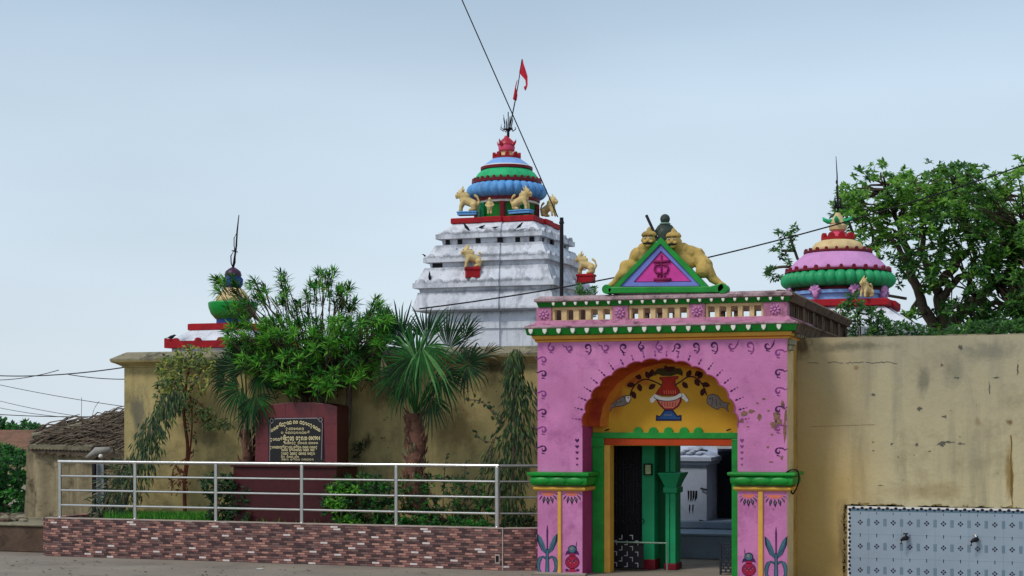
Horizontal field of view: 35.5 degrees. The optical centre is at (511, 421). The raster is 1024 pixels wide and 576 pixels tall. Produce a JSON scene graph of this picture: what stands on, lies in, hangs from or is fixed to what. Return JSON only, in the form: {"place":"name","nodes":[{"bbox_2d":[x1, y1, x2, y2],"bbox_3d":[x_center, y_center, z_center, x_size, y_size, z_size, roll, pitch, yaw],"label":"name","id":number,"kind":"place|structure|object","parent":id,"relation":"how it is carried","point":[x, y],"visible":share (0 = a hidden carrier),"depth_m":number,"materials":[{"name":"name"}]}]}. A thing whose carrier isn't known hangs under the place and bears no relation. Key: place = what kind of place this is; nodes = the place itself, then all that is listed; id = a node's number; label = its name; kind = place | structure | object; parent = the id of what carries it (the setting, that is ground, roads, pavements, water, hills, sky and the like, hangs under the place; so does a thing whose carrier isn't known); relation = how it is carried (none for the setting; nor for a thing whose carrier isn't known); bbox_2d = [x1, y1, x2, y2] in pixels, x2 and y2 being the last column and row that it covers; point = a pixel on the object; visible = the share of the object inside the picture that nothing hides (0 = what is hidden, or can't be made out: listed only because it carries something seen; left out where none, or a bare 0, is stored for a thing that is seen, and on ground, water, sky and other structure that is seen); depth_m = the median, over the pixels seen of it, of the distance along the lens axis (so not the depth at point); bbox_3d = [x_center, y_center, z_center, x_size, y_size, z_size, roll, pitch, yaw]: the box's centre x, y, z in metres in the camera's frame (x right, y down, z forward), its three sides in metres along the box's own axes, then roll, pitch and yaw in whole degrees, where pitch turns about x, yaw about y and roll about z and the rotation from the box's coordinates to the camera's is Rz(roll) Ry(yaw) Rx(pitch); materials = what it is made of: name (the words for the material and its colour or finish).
{"place":"outdoors","nodes":[
{"label":"outdoors","id":0,"kind":"place"},
{"bbox_2d":[0,483,42,552],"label":"terrace","id":1,"kind":"structure","parent":0,"point":[16,536],"depth_m":28.29,"materials":[{"name":"brown concrete"}]},
{"bbox_2d":[0,416,20,429],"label":"tree","id":2,"kind":"object","parent":1,"relation":"on","point":[9,426],"visible":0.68,"depth_m":53.79,"materials":[{"name":"green plant"}]},
{"bbox_2d":[0,513,27,521],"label":"rubble","id":3,"kind":"object","parent":1,"relation":"on","point":[6,517],"visible":1,"depth_m":29.09,"materials":[{"name":"beige stone"}]},
{"bbox_2d":[19,417,45,429],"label":"tree","id":4,"kind":"object","parent":1,"relation":"on","point":[26,425],"visible":0.43,"depth_m":53.78,"materials":[{"name":"green plant"}]},
{"bbox_2d":[24,397,123,516],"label":"shed","id":5,"kind":"structure","parent":1,"relation":"on","point":[49,447],"depth_m":30.15,"materials":[{"name":"concrete"}]},
{"bbox_2d":[86,447,110,458],"bbox_3d":[-7.584,0.569,29.253,0.485,0.222,0.217,0,0,19],"label":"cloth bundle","id":6,"kind":"object","parent":5,"relation":"on","point":[97,451],"visible":1,"depth_m":29.21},
{"bbox_2d":[4,370,58,379],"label":"power line","id":7,"kind":"object","parent":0,"point":[31,376],"visible":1,"depth_m":47.05,"materials":[{"name":"metal"}]},
{"bbox_2d":[2,408,60,416],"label":"power line","id":8,"kind":"object","parent":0,"point":[33,413],"visible":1,"depth_m":49.62,"materials":[{"name":"metal"}]},
{"bbox_2d":[1,401,72,415],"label":"power line","id":9,"kind":"object","parent":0,"point":[37,409],"visible":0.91,"depth_m":50.08,"materials":[{"name":"metal"}]},
{"bbox_2d":[0,414,95,416],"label":"power line","id":10,"kind":"object","parent":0,"point":[42,416],"visible":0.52,"depth_m":50.94,"materials":[{"name":"metal"}]},
{"bbox_2d":[1,385,119,405],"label":"power line","id":11,"kind":"object","parent":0,"point":[60,396],"visible":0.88,"depth_m":49.75,"materials":[{"name":"metal"}]},
{"bbox_2d":[0,367,123,376],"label":"power line","id":12,"kind":"object","parent":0,"point":[62,374],"visible":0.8,"depth_m":45.82,"materials":[{"name":"metal"}]},
{"bbox_2d":[68,374,123,379],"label":"power line","id":13,"kind":"object","parent":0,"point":[94,377],"visible":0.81,"depth_m":43.06,"materials":[{"name":"metal"}]},
{"bbox_2d":[0,551,731,575],"bbox_3d":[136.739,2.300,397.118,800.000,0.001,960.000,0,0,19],"label":"ground","id":14,"kind":"structure","parent":0,"point":[84,566],"depth_m":24.93,"materials":[{"name":"grey concrete"}]},
{"bbox_2d":[0,441,25,513],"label":"bush","id":15,"kind":"object","parent":14,"relation":"on","point":[16,459],"visible":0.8,"depth_m":31.68,"materials":[{"name":"green plant"}]},
{"bbox_2d":[0,430,33,480],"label":"house","id":16,"kind":"structure","parent":14,"relation":"on","point":[20,438],"depth_m":48.43,"materials":[{"name":"concrete"}]},
{"bbox_2d":[164,215,296,351],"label":"temple dome","id":17,"kind":"structure","parent":14,"relation":"on","point":[204,335],"depth_m":35.43,"materials":[{"name":"paint"}]},
{"bbox_2d":[4,559,492,575],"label":"leaf litter","id":18,"kind":"object","parent":14,"relation":"on","point":[171,568],"visible":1,"depth_m":24.79,"materials":[{"name":"brown plant"}]},
{"bbox_2d":[43,513,537,570],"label":"planter wall","id":19,"kind":"structure","parent":14,"relation":"on","point":[441,547],"depth_m":25.90,"materials":[{"name":"tile"}]},
{"bbox_2d":[57,460,537,527],"bbox_3d":[-3.599,1.148,26.144,8.823,0.987,0.315,0,0,19],"label":"railing","id":20,"kind":"object","parent":19,"relation":"on","point":[395,511],"visible":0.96,"depth_m":25.95,"materials":[{"name":"metal"}]},
{"bbox_2d":[84,516,537,526],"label":"planter soil","id":21,"kind":"structure","parent":19,"relation":"in","point":[232,520],"depth_m":28.14,"materials":[{"name":"brown soil"}]},
{"bbox_2d":[82,451,141,517],"bbox_3d":[-7.006,1.207,28.066,1.392,1.413,0.854,0,0,19],"label":"ashoka plant","id":22,"kind":"object","parent":21,"relation":"on","point":[99,511],"visible":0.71,"depth_m":28.07,"materials":[{"name":"green plant"}]},
{"bbox_2d":[106,469,121,508],"bbox_3d":[-7.162,1.305,28.801,0.300,0.891,0.300,0,0,19],"label":"clay pot","id":23,"kind":"object","parent":21,"relation":"on","point":[108,471],"visible":0.24,"depth_m":28.71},
{"bbox_2d":[104,391,185,515],"bbox_3d":[-6.358,0.685,27.762,1.889,2.489,0.701,0,0,19],"label":"ashoka plant","id":24,"kind":"object","parent":21,"relation":"on","point":[170,407],"visible":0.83,"depth_m":27.63,"materials":[{"name":"green plant"}]},
{"bbox_2d":[152,344,235,512],"bbox_3d":[-5.561,0.127,27.892,1.906,2.994,0.639,0,0,19],"label":"shrub","id":25,"kind":"object","parent":21,"relation":"on","point":[169,378],"visible":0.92,"depth_m":27.89,"materials":[{"name":"green plant"}]},
{"bbox_2d":[199,471,250,520],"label":"bush","id":26,"kind":"object","parent":21,"relation":"on","point":[227,513],"visible":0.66,"depth_m":26.89,"materials":[{"name":"green plant"}]},
{"bbox_2d":[207,340,281,461],"bbox_3d":[-4.543,0.075,27.291,1.625,3.100,0.827,0,0,19],"label":"fan palm","id":27,"kind":"object","parent":21,"relation":"on","point":[247,442],"visible":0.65,"depth_m":27.07,"materials":[{"name":"green plant"}]},
{"bbox_2d":[230,402,359,522],"bbox_3d":[-3.639,0.736,26.890,1.967,2.129,0.900,0,0,19],"label":"memorial stone","id":28,"kind":"object","parent":21,"relation":"on","point":[308,432],"visible":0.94,"depth_m":26.59,"materials":[{"name":"red stone"}]},
{"bbox_2d":[103,508,492,526],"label":"grass","id":29,"kind":"structure","parent":21,"relation":"on","point":[174,515],"depth_m":27.27,"materials":[{"name":"green plant"}]},
{"bbox_2d":[207,264,399,440],"bbox_3d":[-3.591,-0.576,27.148,4.158,4.234,1.934,0,0,19],"label":"oleander tree","id":30,"kind":"object","parent":21,"relation":"on","point":[302,373],"visible":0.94,"depth_m":26.78,"materials":[{"name":"green plant"}]},
{"bbox_2d":[322,478,362,523],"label":"bush","id":31,"kind":"object","parent":21,"relation":"on","point":[339,501],"visible":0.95,"depth_m":25.89,"materials":[{"name":"green plant"}]},
{"bbox_2d":[319,471,393,524],"bbox_3d":[-2.526,1.298,26.082,1.528,1.009,0.790,0,0,19],"label":"bush","id":32,"kind":"object","parent":21,"relation":"on","point":[379,517],"visible":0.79,"depth_m":25.93,"materials":[{"name":"green plant"}]},
{"bbox_2d":[351,439,365,459],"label":"bush","id":33,"kind":"object","parent":21,"relation":"on","point":[359,449],"visible":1,"depth_m":27.17,"materials":[{"name":"green plant"}]},
{"bbox_2d":[358,301,505,515],"bbox_3d":[-1.429,-0.236,25.892,2.646,3.572,1.119,0,0,19],"label":"fan palm","id":34,"kind":"object","parent":21,"relation":"on","point":[416,442],"visible":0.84,"depth_m":25.83,"materials":[{"name":"green plant"}]},
{"bbox_2d":[392,471,494,526],"bbox_3d":[-1.115,1.292,25.852,2.029,0.981,0.763,0,0,19],"label":"bush","id":35,"kind":"object","parent":21,"relation":"on","point":[457,504],"visible":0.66,"depth_m":25.75,"materials":[{"name":"green plant"}]},
{"bbox_2d":[398,510,491,526],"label":"bush","id":36,"kind":"object","parent":21,"relation":"on","point":[459,521],"visible":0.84,"depth_m":25.38,"materials":[{"name":"green plant"}]},
{"bbox_2d":[440,393,502,523],"bbox_3d":[-0.644,0.601,25.613,1.079,2.132,0.220,0,0,19],"label":"shrub","id":37,"kind":"object","parent":21,"relation":"on","point":[493,412],"visible":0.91,"depth_m":25.55,"materials":[{"name":"green plant"}]},
{"bbox_2d":[474,349,537,526],"bbox_3d":[-0.038,0.382,25.586,1.229,3.145,0.719,0,0,19],"label":"ashoka plant","id":38,"kind":"object","parent":21,"relation":"on","point":[513,362],"visible":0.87,"depth_m":25.47,"materials":[{"name":"green plant"}]},
{"bbox_2d":[501,505,537,526],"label":"bush","id":39,"kind":"object","parent":21,"relation":"on","point":[531,521],"visible":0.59,"depth_m":25.37,"materials":[{"name":"green plant"}]},
{"bbox_2d":[110,346,537,524],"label":"boundary wall","id":40,"kind":"structure","parent":14,"relation":"on","point":[379,432],"depth_m":27.27,"materials":[{"name":"paint"}]},
{"bbox_2d":[534,572,586,575],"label":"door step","id":41,"kind":"object","parent":14,"relation":"on","point":[561,574],"depth_m":23.95,"materials":[{"name":"grey concrete"}]},
{"bbox_2d":[559,217,563,295],"bbox_3d":[1.168,-1.255,37.672,0.130,7.110,0.124,0,0,19],"label":"iron pole","id":42,"kind":"object","parent":14,"relation":"on","point":[561,222],"visible":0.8,"depth_m":37.63,"materials":[{"name":"black metal"}]},
{"bbox_2d":[462,0,557,216],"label":"power line","id":43,"kind":"object","parent":42,"relation":"attached to","point":[509,107],"visible":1,"depth_m":36.98,"materials":[{"name":"metal"}]},
{"bbox_2d":[572,281,597,295],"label":"bush","id":44,"kind":"object","parent":14,"relation":"on","point":[579,291],"visible":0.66,"depth_m":28.00,"materials":[{"name":"green plant"}]},
{"bbox_2d":[614,446,687,569],"bbox_3d":[2.043,0.665,25.221,1.392,3.270,0.675,0,0,19],"label":"doorway","id":45,"kind":"structure","parent":14,"relation":"on","point":[648,487],"depth_m":25.04,"materials":[{"name":"paint"}]},
{"bbox_2d":[524,290,852,575],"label":"gatehouse","id":46,"kind":"object","parent":14,"relation":"on","point":[653,374],"visible":0.99,"depth_m":23.87,"materials":[{"name":"pink paint"}]},
{"bbox_2d":[614,535,667,570],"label":"gate","id":47,"kind":"structure","parent":46,"relation":"attached to","point":[628,554],"depth_m":24.68,"materials":[{"name":"grey metal"}]},
{"bbox_2d":[602,237,729,294],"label":"pediment","id":48,"kind":"structure","parent":46,"relation":"on","point":[661,266],"depth_m":23.53,"materials":[{"name":"paint"}]},
{"bbox_2d":[608,227,655,286],"bbox_3d":[1.836,-2.446,23.924,0.789,0.898,0.366,0,0,34],"label":"giant statue","id":49,"kind":"object","parent":48,"relation":"on","point":[648,239],"visible":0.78,"depth_m":23.85,"materials":[{"name":"paint"}]},
{"bbox_2d":[645,215,658,240],"bbox_3d":[2.089,-2.858,23.745,0.044,0.458,0.305,0,0,-40],"label":"wooden staff","id":50,"kind":"object","parent":48,"relation":"on","point":[651,225],"visible":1,"depth_m":23.75,"materials":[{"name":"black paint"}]},
{"bbox_2d":[655,214,676,239],"bbox_3d":[2.295,-2.864,23.867,0.358,0.470,0.214,0,0,42],"label":"seated statue","id":51,"kind":"object","parent":48,"relation":"on","point":[663,228],"visible":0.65,"depth_m":23.80,"materials":[{"name":"black stone"}]},
{"bbox_2d":[666,228,725,284],"bbox_3d":[2.716,-2.411,23.638,0.897,0.909,0.395,0,0,6],"label":"giant statue","id":52,"kind":"object","parent":48,"relation":"on","point":[698,259],"visible":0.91,"depth_m":23.54,"materials":[{"name":"paint"}]},
{"bbox_2d":[719,542,731,574],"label":"gate","id":53,"kind":"structure","parent":46,"relation":"attached to","point":[721,556],"depth_m":24.07,"materials":[{"name":"metal"}]},
{"bbox_2d":[786,469,799,494],"bbox_3d":[4.063,0.864,23.038,0.194,0.385,0.437,0,0,19],"label":"cable","id":54,"kind":"object","parent":46,"relation":"attached to","point":[792,493],"visible":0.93,"depth_m":22.94,"materials":[{"name":"rubber"}]},
{"bbox_2d":[681,446,731,558],"bbox_3d":[2.624,1.262,29.276,5.100,2.075,4.330,0,0,19],"label":"courtyard shrine","id":55,"kind":"object","parent":14,"relation":"on","point":[706,510],"visible":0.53,"depth_m":28.08,"materials":[{"name":"grey paint"}]},
{"bbox_2d":[718,451,731,518],"bbox_3d":[3.940,1.156,28.751,0.482,1.254,0.055,0,0,19],"label":"door","id":56,"kind":"structure","parent":55,"relation":"in","point":[725,465],"depth_m":28.76,"materials":[{"name":"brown wood"}]},
{"bbox_2d":[762,154,1023,334],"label":"shade tree","id":57,"kind":"object","parent":14,"relation":"on","point":[954,207],"visible":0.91,"depth_m":35.70,"materials":[{"name":"green plant"}]},
{"bbox_2d":[833,288,953,336],"bbox_3d":[7.123,-0.106,29.899,2.306,4.834,0.919,0,0,19],"label":"bush","id":58,"kind":"object","parent":14,"relation":"on","point":[888,328],"visible":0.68,"depth_m":29.88,"materials":[{"name":"green plant"}]},
{"bbox_2d":[797,333,1023,575],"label":"boundary wall","id":59,"kind":"structure","parent":14,"relation":"on","point":[916,421],"depth_m":23.32,"materials":[{"name":"beige paint"}]},
{"bbox_2d":[847,506,1023,575],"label":"tiled wash panel","id":60,"kind":"object","parent":59,"relation":"attached to","point":[937,543],"visible":1,"depth_m":23.14,"materials":[{"name":"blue tile"}]},
{"bbox_2d":[900,533,908,543],"bbox_3d":[5.694,1.690,23.211,0.124,0.159,0.129,0,0,19],"label":"water tap","id":61,"kind":"object","parent":60,"relation":"attached to","point":[905,537],"visible":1,"depth_m":23.18,"materials":[{"name":"metal"}]},
{"bbox_2d":[970,535,978,545],"bbox_3d":[6.617,1.690,22.893,0.124,0.158,0.129,0,0,19],"label":"water tap","id":62,"kind":"object","parent":60,"relation":"attached to","point":[976,539],"visible":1,"depth_m":22.86,"materials":[{"name":"metal"}]},
{"bbox_2d":[946,316,1023,333],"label":"bush","id":63,"kind":"object","parent":14,"relation":"on","point":[1005,326],"visible":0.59,"depth_m":29.11,"materials":[{"name":"green plant"}]},
{"bbox_2d":[411,112,596,346],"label":"temple tower","id":64,"kind":"structure","parent":0,"point":[524,257],"depth_m":38.91,"materials":[{"name":"white paint"}]},
{"bbox_2d":[455,187,479,215],"bbox_3d":[-1.099,-5.481,39.625,0.638,0.734,0.300,0,0,11],"label":"lion statue","id":65,"kind":"object","parent":64,"relation":"on","point":[464,197],"visible":1,"depth_m":39.54,"materials":[{"name":"paint"}]},
{"bbox_2d":[461,243,482,277],"bbox_3d":[-0.957,-3.898,38.699,0.568,0.834,0.320,0,0,-6],"label":"lion statue","id":66,"kind":"object","parent":64,"relation":"on","point":[471,256],"visible":1,"depth_m":38.60,"materials":[{"name":"paint"}]},
{"bbox_2d":[485,197,493,213],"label":"guardian statue","id":67,"kind":"object","parent":64,"relation":"on","point":[489,204],"visible":1,"depth_m":39.14,"materials":[{"name":"paint"}]},
{"bbox_2d":[508,59,527,132],"bbox_3d":[0.144,-8.155,40.022,0.541,1.849,0.096,0,0,16],"label":"flag","id":68,"kind":"object","parent":64,"relation":"on","point":[522,72],"visible":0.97,"depth_m":40.00,"materials":[{"name":"fabric"}]},
{"bbox_2d":[508,185,533,214],"bbox_3d":[0.224,-5.439,39.138,0.604,0.698,0.300,0,0,27],"label":"lion statue","id":69,"kind":"object","parent":64,"relation":"on","point":[523,197],"visible":1,"depth_m":39.05,"materials":[{"name":"paint"}]},
{"bbox_2d":[540,194,557,216],"bbox_3d":[0.929,-5.407,39.989,0.557,0.576,0.250,0,0,33],"label":"lion statue","id":70,"kind":"object","parent":64,"relation":"on","point":[546,209],"visible":0.91,"depth_m":39.90,"materials":[{"name":"paint"}]},
{"bbox_2d":[575,251,596,282],"bbox_3d":[1.840,-3.857,39.768,0.584,0.810,0.335,0,0,19],"label":"lion statue","id":71,"kind":"object","parent":64,"relation":"on","point":[585,263],"visible":1,"depth_m":39.67,"materials":[{"name":"paint"}]},
{"bbox_2d":[0,0,1023,426],"label":"sky","id":72,"kind":"structure","parent":0,"point":[136,136],"materials":[{"name":"blue"}]},
{"bbox_2d":[419,164,1023,308],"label":"power line","id":73,"kind":"object","parent":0,"point":[742,248],"visible":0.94,"depth_m":28.60,"materials":[{"name":"metal"}]},
{"bbox_2d":[780,159,921,336],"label":"temple dome","id":74,"kind":"structure","parent":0,"point":[834,266],"depth_m":31.81,"materials":[{"name":"paint"}]},
{"bbox_2d":[859,275,873,296],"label":"lion statue","id":75,"kind":"object","parent":74,"relation":"on","point":[867,289],"visible":1,"depth_m":31.28,"materials":[{"name":"paint"}]}
]}

